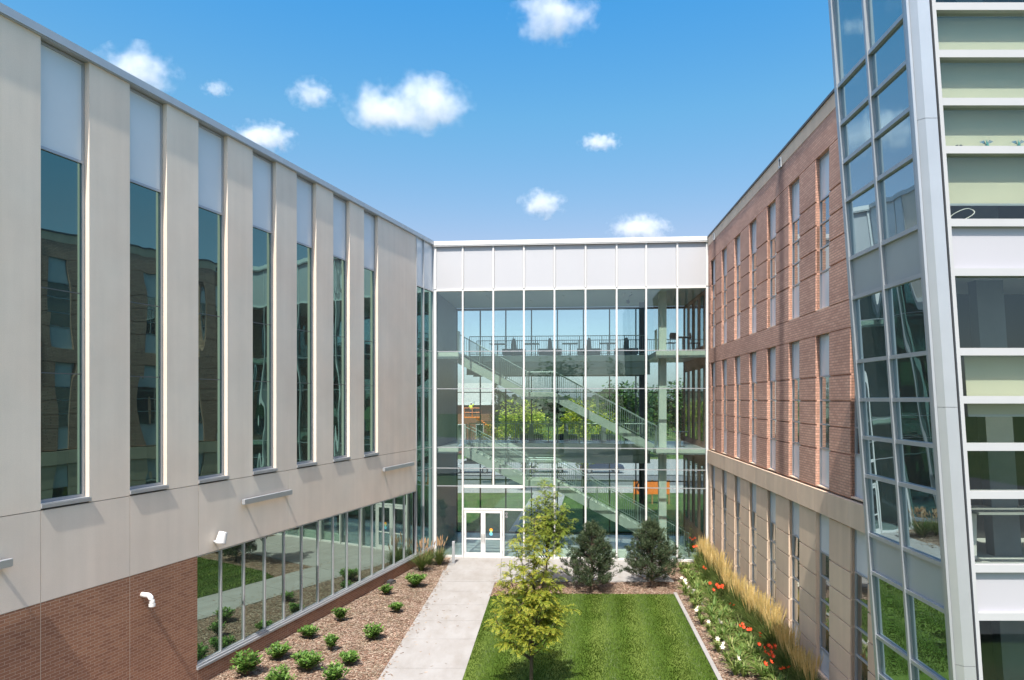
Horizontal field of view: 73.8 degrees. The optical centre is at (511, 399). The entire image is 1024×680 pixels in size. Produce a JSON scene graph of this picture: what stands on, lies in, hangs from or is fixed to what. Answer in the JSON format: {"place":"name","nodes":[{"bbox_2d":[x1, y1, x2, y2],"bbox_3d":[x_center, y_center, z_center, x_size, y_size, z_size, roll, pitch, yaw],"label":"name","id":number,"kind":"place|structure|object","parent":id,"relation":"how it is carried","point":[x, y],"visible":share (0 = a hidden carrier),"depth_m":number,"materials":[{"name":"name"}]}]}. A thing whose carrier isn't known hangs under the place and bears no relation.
{"place":"outdoors","nodes":[
{"label":"outdoors","id":0,"kind":"place"},
{"bbox_2d":[0,0,833,399],"label":"sky","id":1,"kind":"structure","parent":0,"point":[451,120],"materials":[{"name":"blue"}]},
{"bbox_2d":[378,582,494,679],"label":"path","id":2,"kind":"structure","parent":0,"point":[451,644],"depth_m":21.91,"materials":[{"name":"concrete"}]},
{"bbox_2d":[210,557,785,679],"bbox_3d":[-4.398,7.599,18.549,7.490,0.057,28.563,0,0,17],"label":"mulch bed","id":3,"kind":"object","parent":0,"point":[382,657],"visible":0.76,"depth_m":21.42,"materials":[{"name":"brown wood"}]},
{"bbox_2d":[229,648,263,675],"bbox_3d":[-7.303,7.255,18.795,0.925,0.750,0.914,0,0,-21],"label":"shrub","id":4,"kind":"object","parent":3,"relation":"on","point":[244,664],"visible":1,"depth_m":18.74,"materials":[{"name":"green plant"}]},
{"bbox_2d":[264,641,292,658],"bbox_3d":[-6.826,7.374,19.937,0.810,0.500,0.786,0,0,-5],"label":"shrub","id":5,"kind":"object","parent":3,"relation":"on","point":[278,651],"visible":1,"depth_m":19.86,"materials":[{"name":"green plant"}]},
{"bbox_2d":[263,663,297,679],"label":"shrub","id":6,"kind":"object","parent":3,"relation":"on","point":[283,674],"visible":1,"depth_m":17.75,"materials":[{"name":"green plant"}]},
{"bbox_2d":[290,649,324,670],"bbox_3d":[-5.719,7.338,19.118,0.925,0.582,0.932,0,0,-41],"label":"shrub","id":7,"kind":"object","parent":3,"relation":"on","point":[307,660],"visible":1,"depth_m":19.04,"materials":[{"name":"green plant"}]},
{"bbox_2d":[297,624,320,638],"bbox_3d":[-6.479,7.394,21.683,0.759,0.463,0.621,0,0,19],"label":"shrub","id":8,"kind":"object","parent":3,"relation":"on","point":[309,631],"visible":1,"depth_m":21.66,"materials":[{"name":"green plant"}]},
{"bbox_2d":[323,633,338,650],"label":"shrub","id":9,"kind":"object","parent":3,"relation":"on","point":[331,639],"visible":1,"depth_m":20.64,"materials":[{"name":"green plant"}]},
{"bbox_2d":[321,659,349,679],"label":"shrub","id":10,"kind":"object","parent":3,"relation":"on","point":[336,672],"visible":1,"depth_m":17.98,"materials":[{"name":"green plant"}]},
{"bbox_2d":[331,607,350,620],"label":"shrub","id":11,"kind":"object","parent":3,"relation":"on","point":[341,613],"visible":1,"depth_m":23.32,"materials":[{"name":"green plant"}]},
{"bbox_2d":[339,649,359,664],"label":"shrub","id":12,"kind":"object","parent":3,"relation":"on","point":[349,656],"visible":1,"depth_m":19.54,"materials":[{"name":"green plant"}]},
{"bbox_2d":[363,622,384,639],"bbox_3d":[-4.380,7.347,21.615,0.763,0.549,0.807,0,0,-28],"label":"shrub","id":13,"kind":"object","parent":3,"relation":"on","point":[374,630],"visible":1,"depth_m":21.56,"materials":[{"name":"green plant"}]},
{"bbox_2d":[404,572,426,586],"bbox_3d":[-3.902,7.331,27.652,0.923,0.595,0.946,0,0,42],"label":"shrub","id":14,"kind":"object","parent":3,"relation":"on","point":[416,579],"visible":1,"depth_m":27.56,"materials":[{"name":"green plant"}]},
{"bbox_2d":[409,537,435,570],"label":"fountain grass","id":15,"kind":"object","parent":3,"relation":"on","point":[421,562],"depth_m":30.16,"materials":[{"name":"green plant"}]},
{"bbox_2d":[428,535,450,564],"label":"fountain grass","id":16,"kind":"object","parent":3,"relation":"on","point":[439,557],"depth_m":31.27,"materials":[{"name":"green plant"}]},
{"bbox_2d":[509,493,564,531],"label":"path","id":17,"kind":"structure","parent":0,"point":[514,528],"depth_m":47.02,"materials":[{"name":"concrete"}]},
{"bbox_2d":[439,557,673,581],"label":"plaza","id":18,"kind":"structure","parent":0,"point":[468,569],"depth_m":30.08,"materials":[{"name":"concrete"}]},
{"bbox_2d":[458,493,682,531],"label":"lawn","id":19,"kind":"structure","parent":0,"point":[494,500],"depth_m":47.14,"materials":[{"name":"green plant"}]},
{"bbox_2d":[633,480,669,503],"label":"barrier banner","id":20,"kind":"object","parent":19,"relation":"on","point":[651,491],"visible":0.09,"depth_m":50.00,"materials":[{"name":"orange paint"}]},
{"bbox_2d":[458,459,682,474],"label":"car park","id":21,"kind":"structure","parent":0,"point":[653,464],"depth_m":73.80,"materials":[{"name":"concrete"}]},
{"bbox_2d":[458,459,490,473],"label":"parked car","id":22,"kind":"object","parent":21,"relation":"on","point":[472,465],"visible":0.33,"depth_m":70.65,"materials":[{"name":"paint"}]},
{"bbox_2d":[580,463,623,473],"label":"parked car","id":23,"kind":"object","parent":21,"relation":"on","point":[603,466],"visible":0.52,"depth_m":70.65,"materials":[{"name":"paint"}]},
{"bbox_2d":[458,476,682,484],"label":"road","id":24,"kind":"structure","parent":0,"point":[512,482],"depth_m":65.15,"materials":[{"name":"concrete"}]},
{"bbox_2d":[458,485,682,492],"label":"pavement","id":25,"kind":"structure","parent":0,"point":[528,490],"depth_m":58.10,"materials":[{"name":"concrete"}]},
{"bbox_2d":[494,399,553,489],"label":"maple tree","id":26,"kind":"object","parent":25,"relation":"on","point":[538,416],"visible":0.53,"depth_m":57.61,"materials":[{"name":"green plant"}]},
{"bbox_2d":[553,398,615,486],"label":"maple tree","id":27,"kind":"object","parent":25,"relation":"on","point":[575,417],"visible":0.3,"depth_m":59.54,"materials":[{"name":"green plant"}]},
{"bbox_2d":[491,582,675,595],"bbox_3d":[2.899,7.601,27.400,7.472,0.046,2.200,0,0,0],"label":"mulch bed","id":28,"kind":"object","parent":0,"point":[672,589],"visible":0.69,"depth_m":27.52,"materials":[{"name":"brown wood"}]},
{"bbox_2d":[517,477,578,583],"bbox_3d":[1.389,5.396,27.379,2.191,4.510,1.947,0,0,33],"label":"honey locust","id":29,"kind":"object","parent":28,"relation":"on","point":[557,535],"visible":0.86,"depth_m":27.18,"materials":[{"name":"green plant"}]},
{"bbox_2d":[559,519,623,591],"bbox_3d":[3.232,6.161,27.006,2.420,2.981,2.249,0,0,-24],"label":"pine tree","id":30,"kind":"object","parent":28,"relation":"on","point":[603,562],"visible":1,"depth_m":26.82,"materials":[{"name":"green plant"}]},
{"bbox_2d":[617,516,684,585],"bbox_3d":[5.711,6.197,27.869,2.894,2.910,2.455,0,0,0],"label":"pine tree","id":31,"kind":"object","parent":28,"relation":"on","point":[662,553],"visible":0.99,"depth_m":27.72,"materials":[{"name":"green plant"}]},
{"bbox_2d":[458,417,709,569],"bbox_3d":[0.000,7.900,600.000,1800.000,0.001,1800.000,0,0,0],"label":"ground","id":32,"kind":"structure","parent":0,"point":[652,454],"depth_m":100.31,"materials":[{"name":"green plant"}]},
{"bbox_2d":[0,2,433,679],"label":"limestone building","id":33,"kind":"structure","parent":32,"relation":"on","point":[208,324],"depth_m":17.58,"materials":[{"name":"beige stone"}]},
{"bbox_2d":[41,41,91,508],"bbox_3d":[-9.590,-2.598,14.539,0.334,9.645,1.150,0,0,17],"label":"window","id":34,"kind":"structure","parent":33,"relation":"in","point":[62,75],"depth_m":14.59,"materials":[{"name":"teal glass"}]},
{"bbox_2d":[130,88,168,493],"bbox_3d":[-8.943,-2.598,16.638,0.334,9.645,1.150,0,0,17],"label":"window","id":35,"kind":"structure","parent":33,"relation":"in","point":[146,114],"depth_m":16.70,"materials":[{"name":"teal glass"}]},
{"bbox_2d":[198,123,228,482],"bbox_3d":[-8.297,-2.598,18.738,0.334,9.645,1.150,0,0,17],"label":"window","id":36,"kind":"structure","parent":33,"relation":"in","point":[210,144],"depth_m":18.82,"materials":[{"name":"glass"}]},
{"bbox_2d":[253,153,277,474],"bbox_3d":[-7.651,-2.598,20.838,0.334,9.645,1.150,0,0,17],"label":"window","id":37,"kind":"structure","parent":33,"relation":"in","point":[262,167],"depth_m":20.95,"materials":[{"name":"teal glass"}]},
{"bbox_2d":[242,490,291,504],"bbox_3d":[-7.440,2.955,20.767,0.180,0.160,2.280,0,0,17],"label":"wall light","id":38,"kind":"object","parent":33,"relation":"attached to","point":[265,497],"visible":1,"depth_m":20.58,"materials":[{"name":"metal"}]},
{"bbox_2d":[297,176,317,467],"bbox_3d":[-7.006,-2.598,22.939,0.334,9.645,1.150,0,0,17],"label":"window","id":39,"kind":"structure","parent":33,"relation":"in","point":[304,188],"depth_m":23.06,"materials":[{"name":"teal glass"}]},
{"bbox_2d":[196,491,433,669],"bbox_3d":[-6.132,5.657,25.561,0.260,3.005,15.609,0,0,17],"label":"ribbon window","id":40,"kind":"structure","parent":33,"relation":"in","point":[247,591],"depth_m":22.20,"materials":[{"name":"glass"}]},
{"bbox_2d":[333,195,350,461],"bbox_3d":[-6.360,-2.598,25.038,0.334,9.645,1.150,0,0,17],"label":"window","id":41,"kind":"structure","parent":33,"relation":"in","point":[339,205],"depth_m":25.16,"materials":[{"name":"teal glass"}]},
{"bbox_2d":[364,211,378,456],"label":"window","id":42,"kind":"structure","parent":33,"relation":"in","point":[369,220],"depth_m":27.31,"materials":[{"name":"glass"}]},
{"bbox_2d":[413,236,433,553],"bbox_3d":[-4.247,-0.165,32.079,0.430,14.530,2.040,0,0,17],"label":"corner window","id":43,"kind":"structure","parent":33,"relation":"in","point":[423,497],"depth_m":32.06,"materials":[{"name":"glass"}]},
{"bbox_2d":[458,383,498,452],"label":"brick house","id":44,"kind":"structure","parent":32,"relation":"on","point":[474,399],"depth_m":98.00,"materials":[{"name":"grey"}]},
{"bbox_2d":[488,383,501,437],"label":"spruce tree","id":45,"kind":"object","parent":32,"relation":"on","point":[496,407],"visible":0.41,"depth_m":87.71,"materials":[{"name":"green plant"}]},
{"bbox_2d":[432,236,708,561],"bbox_3d":[2.958,0.164,35.555,13.100,15.568,6.560,0,0,5],"label":"glass atrium","id":46,"kind":"object","parent":32,"relation":"on","point":[662,275],"visible":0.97,"depth_m":33.79,"materials":[{"name":"clear glass"}]},
{"bbox_2d":[464,510,482,557],"bbox_3d":[-1.846,6.452,32.784,0.920,2.275,0.050,0,0,5],"label":"door","id":47,"kind":"structure","parent":46,"relation":"in","point":[466,554],"depth_m":32.76,"materials":[{"name":"white paint"}]},
{"bbox_2d":[483,510,501,557],"bbox_3d":[-0.919,6.452,32.709,0.920,2.275,0.050,0,0,5],"label":"door","id":48,"kind":"structure","parent":46,"relation":"in","point":[485,554],"depth_m":32.70,"materials":[{"name":"white paint"}]},
{"bbox_2d":[520,424,542,440],"bbox_3d":[1.054,1.775,36.959,1.240,0.950,0.720,0,0,5],"label":"booth seat","id":49,"kind":"object","parent":46,"relation":"on","point":[531,434],"visible":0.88,"depth_m":36.60,"materials":[{"name":"grey fabric"}]},
{"bbox_2d":[538,338,561,354],"bbox_3d":[2.054,-2.825,36.878,1.240,0.950,0.720,0,0,5],"label":"booth seat","id":50,"kind":"object","parent":46,"relation":"on","point":[543,351],"visible":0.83,"depth_m":36.52,"materials":[{"name":"grey fabric"}]},
{"bbox_2d":[555,424,577,440],"bbox_3d":[2.920,1.775,36.808,1.240,0.950,0.720,0,0,5],"label":"booth seat","id":51,"kind":"object","parent":46,"relation":"on","point":[564,437],"visible":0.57,"depth_m":36.45,"materials":[{"name":"grey fabric"}]},
{"bbox_2d":[577,338,600,354],"bbox_3d":[4.136,-2.825,36.710,1.240,0.950,0.720,0,0,5],"label":"booth seat","id":52,"kind":"object","parent":46,"relation":"on","point":[590,352],"visible":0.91,"depth_m":36.35,"materials":[{"name":"grey fabric"}]},
{"bbox_2d":[591,426,614,441],"bbox_3d":[4.893,1.775,36.648,1.240,0.950,0.720,0,0,5],"label":"booth seat","id":53,"kind":"object","parent":46,"relation":"on","point":[594,437],"visible":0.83,"depth_m":36.29,"materials":[{"name":"grey fabric"}]},
{"bbox_2d":[685,458,687,517],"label":"inner window","id":54,"kind":"structure","parent":46,"relation":"in","point":[686,459],"depth_m":37.27,"materials":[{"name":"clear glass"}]},
{"bbox_2d":[685,372,687,436],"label":"inner window","id":55,"kind":"structure","parent":46,"relation":"in","point":[686,374],"depth_m":37.27,"materials":[{"name":"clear glass"}]},
{"bbox_2d":[690,460,692,521],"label":"inner window","id":56,"kind":"structure","parent":46,"relation":"in","point":[691,462],"depth_m":35.76,"materials":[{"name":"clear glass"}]},
{"bbox_2d":[690,371,692,437],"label":"inner window","id":57,"kind":"structure","parent":46,"relation":"in","point":[691,372],"depth_m":35.76,"materials":[{"name":"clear glass"}]},
{"bbox_2d":[695,463,697,527],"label":"inner window","id":58,"kind":"structure","parent":46,"relation":"in","point":[696,464],"depth_m":34.38,"materials":[{"name":"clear glass"}]},
{"bbox_2d":[695,370,697,439],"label":"inner window","id":59,"kind":"structure","parent":46,"relation":"in","point":[696,371],"depth_m":34.38,"materials":[{"name":"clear glass"}]},
{"bbox_2d":[701,465,703,532],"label":"inner window","id":60,"kind":"structure","parent":46,"relation":"in","point":[702,467],"depth_m":32.86,"materials":[{"name":"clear glass"}]},
{"bbox_2d":[701,368,703,440],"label":"inner window","id":61,"kind":"structure","parent":46,"relation":"in","point":[702,370],"depth_m":32.86,"materials":[{"name":"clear glass"}]},
{"bbox_2d":[701,295,703,345],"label":"inner window","id":62,"kind":"structure","parent":46,"relation":"in","point":[702,298],"depth_m":32.86,"materials":[{"name":"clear glass"}]},
{"bbox_2d":[496,387,681,425],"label":"woodland","id":63,"kind":"object","parent":32,"relation":"on","point":[546,406],"visible":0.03,"depth_m":200.22,"materials":[{"name":"green plant"}]},
{"bbox_2d":[590,380,669,440],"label":"broadleaf tree","id":64,"kind":"object","parent":32,"relation":"on","point":[627,402],"visible":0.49,"depth_m":93.68,"materials":[{"name":"green plant"}]},
{"bbox_2d":[648,378,682,440],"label":"broadleaf tree","id":65,"kind":"object","parent":32,"relation":"on","point":[673,410],"visible":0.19,"depth_m":99.12,"materials":[{"name":"green plant"}]},
{"bbox_2d":[707,89,875,679],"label":"brick building","id":66,"kind":"structure","parent":32,"relation":"on","point":[786,523],"depth_m":20.01,"materials":[{"name":"brown brick"}]},
{"bbox_2d":[711,259,715,348],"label":"window","id":67,"kind":"structure","parent":66,"relation":"in","point":[714,310],"depth_m":31.02,"materials":[{"name":"grey glass"}]},
{"bbox_2d":[711,362,715,450],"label":"window","id":68,"kind":"structure","parent":66,"relation":"in","point":[714,386],"depth_m":31.02,"materials":[{"name":"glass"}]},
{"bbox_2d":[713,465,715,549],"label":"window","id":69,"kind":"structure","parent":66,"relation":"in","point":[714,504],"depth_m":31.02,"materials":[{"name":"glass"}]},
{"bbox_2d":[722,248,726,344],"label":"window","id":70,"kind":"structure","parent":66,"relation":"in","point":[725,251],"depth_m":28.85,"materials":[{"name":"glass"}]},
{"bbox_2d":[722,359,726,454],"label":"window","id":71,"kind":"structure","parent":66,"relation":"in","point":[725,361],"depth_m":28.85,"materials":[{"name":"glass"}]},
{"bbox_2d":[724,470,727,562],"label":"window","id":72,"kind":"structure","parent":66,"relation":"in","point":[725,472],"depth_m":28.85,"materials":[{"name":"grey glass"}]},
{"bbox_2d":[735,236,740,339],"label":"window","id":73,"kind":"structure","parent":66,"relation":"in","point":[738,238],"depth_m":26.66,"materials":[{"name":"grey glass"}]},
{"bbox_2d":[735,356,740,459],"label":"window","id":74,"kind":"structure","parent":66,"relation":"in","point":[738,358],"depth_m":26.66,"materials":[{"name":"grey glass"}]},
{"bbox_2d":[737,476,740,579],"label":"window","id":75,"kind":"structure","parent":66,"relation":"in","point":[738,478],"depth_m":26.66,"materials":[{"name":"grey glass"}]},
{"bbox_2d":[750,220,756,334],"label":"window","id":76,"kind":"structure","parent":66,"relation":"in","point":[754,249],"depth_m":24.38,"materials":[{"name":"grey glass"}]},
{"bbox_2d":[750,352,756,464],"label":"window","id":77,"kind":"structure","parent":66,"relation":"in","point":[754,382],"depth_m":24.38,"materials":[{"name":"grey glass"}]},
{"bbox_2d":[752,483,756,593],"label":"window","id":78,"kind":"structure","parent":66,"relation":"in","point":[754,515],"depth_m":24.38,"materials":[{"name":"grey glass"}]},
{"bbox_2d":[767,201,776,328],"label":"window","id":79,"kind":"structure","parent":66,"relation":"in","point":[773,253],"depth_m":22.13,"materials":[{"name":"glass"}]},
{"bbox_2d":[767,347,776,471],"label":"window","id":80,"kind":"structure","parent":66,"relation":"in","point":[773,380],"depth_m":22.13,"materials":[{"name":"glass"}]},
{"bbox_2d":[770,491,776,612],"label":"window","id":81,"kind":"structure","parent":66,"relation":"in","point":[773,567],"depth_m":22.13,"materials":[{"name":"grey glass"}]},
{"bbox_2d":[789,179,799,320],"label":"window","id":82,"kind":"structure","parent":66,"relation":"in","point":[795,187],"depth_m":20.00,"materials":[{"name":"grey glass"}]},
{"bbox_2d":[789,341,799,479],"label":"window","id":83,"kind":"structure","parent":66,"relation":"in","point":[795,345],"depth_m":20.00,"materials":[{"name":"glass"}]},
{"bbox_2d":[790,501,800,649],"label":"window","id":84,"kind":"structure","parent":66,"relation":"in","point":[795,506],"depth_m":20.00,"materials":[{"name":"glass"}]},
{"bbox_2d":[816,151,829,310],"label":"window","id":85,"kind":"structure","parent":66,"relation":"in","point":[824,160],"depth_m":17.74,"materials":[{"name":"grey glass"}]},
{"bbox_2d":[816,333,829,489],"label":"window","id":86,"kind":"structure","parent":66,"relation":"in","point":[824,339],"depth_m":17.74,"materials":[{"name":"glass"}]},
{"bbox_2d":[818,514,830,679],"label":"window","id":87,"kind":"structure","parent":66,"relation":"in","point":[824,520],"depth_m":17.74,"materials":[{"name":"grey glass"}]},
{"bbox_2d":[851,392,862,501],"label":"window","id":88,"kind":"structure","parent":66,"relation":"in","point":[858,479],"depth_m":15.72,"materials":[{"name":"glass"}]},
{"bbox_2d":[855,529,868,679],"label":"window","id":89,"kind":"structure","parent":66,"relation":"in","point":[861,565],"depth_m":15.51,"materials":[{"name":"glass"}]},
{"bbox_2d":[828,0,1023,679],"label":"glass tower","id":90,"kind":"structure","parent":32,"relation":"on","point":[922,88],"depth_m":9.63,"materials":[{"name":"teal"}]},
{"bbox_2d":[971,505,1023,561],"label":"window frame","id":91,"kind":"object","parent":90,"relation":"on","point":[976,510],"visible":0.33,"depth_m":9.89,"materials":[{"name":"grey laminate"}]},
{"bbox_2d":[463,593,716,679],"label":"lawn","id":92,"kind":"structure","parent":0,"point":[637,660],"depth_m":20.74,"materials":[{"name":"green plant"}]},
{"bbox_2d":[484,516,580,679],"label":"honey locust","id":93,"kind":"object","parent":92,"relation":"on","point":[527,625],"visible":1,"depth_m":17.35,"materials":[{"name":"green plant"}]},
{"bbox_2d":[673,592,722,679],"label":"lawn kerb","id":94,"kind":"structure","parent":92,"relation":"on","point":[707,654],"depth_m":21.42,"materials":[{"name":"concrete"}]},
{"bbox_2d":[665,562,785,679],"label":"mulch bed","id":95,"kind":"object","parent":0,"point":[713,648],"visible":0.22,"depth_m":22.05,"materials":[{"name":"brown wood"}]},
{"bbox_2d":[695,550,718,582],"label":"feather reed grass","id":96,"kind":"object","parent":95,"relation":"on","point":[708,561],"depth_m":28.22,"materials":[{"name":"plant"}]},
{"bbox_2d":[704,555,733,595],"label":"feather reed grass","id":97,"kind":"object","parent":95,"relation":"on","point":[720,567],"depth_m":26.06,"materials":[{"name":"beige plant"}]},
{"bbox_2d":[717,569,737,607],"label":"feather reed grass","id":98,"kind":"object","parent":95,"relation":"on","point":[727,578],"depth_m":24.98,"materials":[{"name":"beige plant"}]},
{"bbox_2d":[723,655,747,675],"bbox_3d":[6.191,7.291,18.764,0.901,0.620,0.640,0,0,2],"label":"daylily","id":99,"kind":"object","parent":95,"relation":"on","point":[734,670],"visible":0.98,"depth_m":18.75,"materials":[{"name":"green plant"}]},
{"bbox_2d":[725,577,747,616],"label":"feather reed grass","id":100,"kind":"object","parent":95,"relation":"on","point":[737,594],"depth_m":23.88,"materials":[{"name":"beige plant"}]},
{"bbox_2d":[723,648,753,666],"bbox_3d":[6.407,7.361,19.430,1.008,0.477,0.849,0,0,11],"label":"daylily","id":101,"kind":"object","parent":95,"relation":"on","point":[742,658],"visible":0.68,"depth_m":19.43,"materials":[{"name":"green plant"}]},
{"bbox_2d":[734,586,758,632],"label":"feather reed grass","id":102,"kind":"object","parent":95,"relation":"on","point":[748,597],"depth_m":22.30,"materials":[{"name":"beige plant"}]},
{"bbox_2d":[739,589,767,632],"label":"feather reed grass","id":103,"kind":"object","parent":95,"relation":"on","point":[755,605],"depth_m":21.82,"materials":[{"name":"plant"}]},
{"bbox_2d":[741,591,773,643],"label":"feather reed grass","id":104,"kind":"object","parent":95,"relation":"on","point":[761,598],"depth_m":21.15,"materials":[{"name":"beige plant"}]},
{"bbox_2d":[746,661,781,679],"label":"daylily","id":105,"kind":"object","parent":95,"relation":"on","point":[758,668],"visible":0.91,"depth_m":18.40,"materials":[{"name":"green plant"}]},
{"bbox_2d":[749,598,781,649],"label":"feather reed grass","id":106,"kind":"object","parent":95,"relation":"on","point":[764,620],"depth_m":20.68,"materials":[{"name":"beige plant"}]},
{"bbox_2d":[749,602,795,658],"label":"feather reed grass","id":107,"kind":"object","parent":95,"relation":"on","point":[771,636],"depth_m":20.08,"materials":[{"name":"beige plant"}]},
{"bbox_2d":[765,620,790,660],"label":"feather reed grass","id":108,"kind":"object","parent":95,"relation":"on","point":[775,630],"depth_m":19.57,"materials":[{"name":"plant"}]},
{"bbox_2d":[765,622,804,678],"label":"feather reed grass","id":109,"kind":"object","parent":95,"relation":"on","point":[783,658],"depth_m":18.42,"materials":[{"name":"beige plant"}]},
{"bbox_2d":[775,639,815,678],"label":"feather reed grass","id":110,"kind":"object","parent":95,"relation":"on","point":[792,652],"depth_m":17.88,"materials":[{"name":"plant"}]},
{"bbox_2d":[782,646,821,679],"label":"feather reed grass","id":111,"kind":"object","parent":95,"relation":"on","point":[799,665],"depth_m":17.39,"materials":[{"name":"plant"}]},
{"bbox_2d":[791,652,826,679],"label":"feather reed grass","id":112,"kind":"object","parent":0,"point":[811,675],"depth_m":16.84,"materials":[{"name":"beige plant"}]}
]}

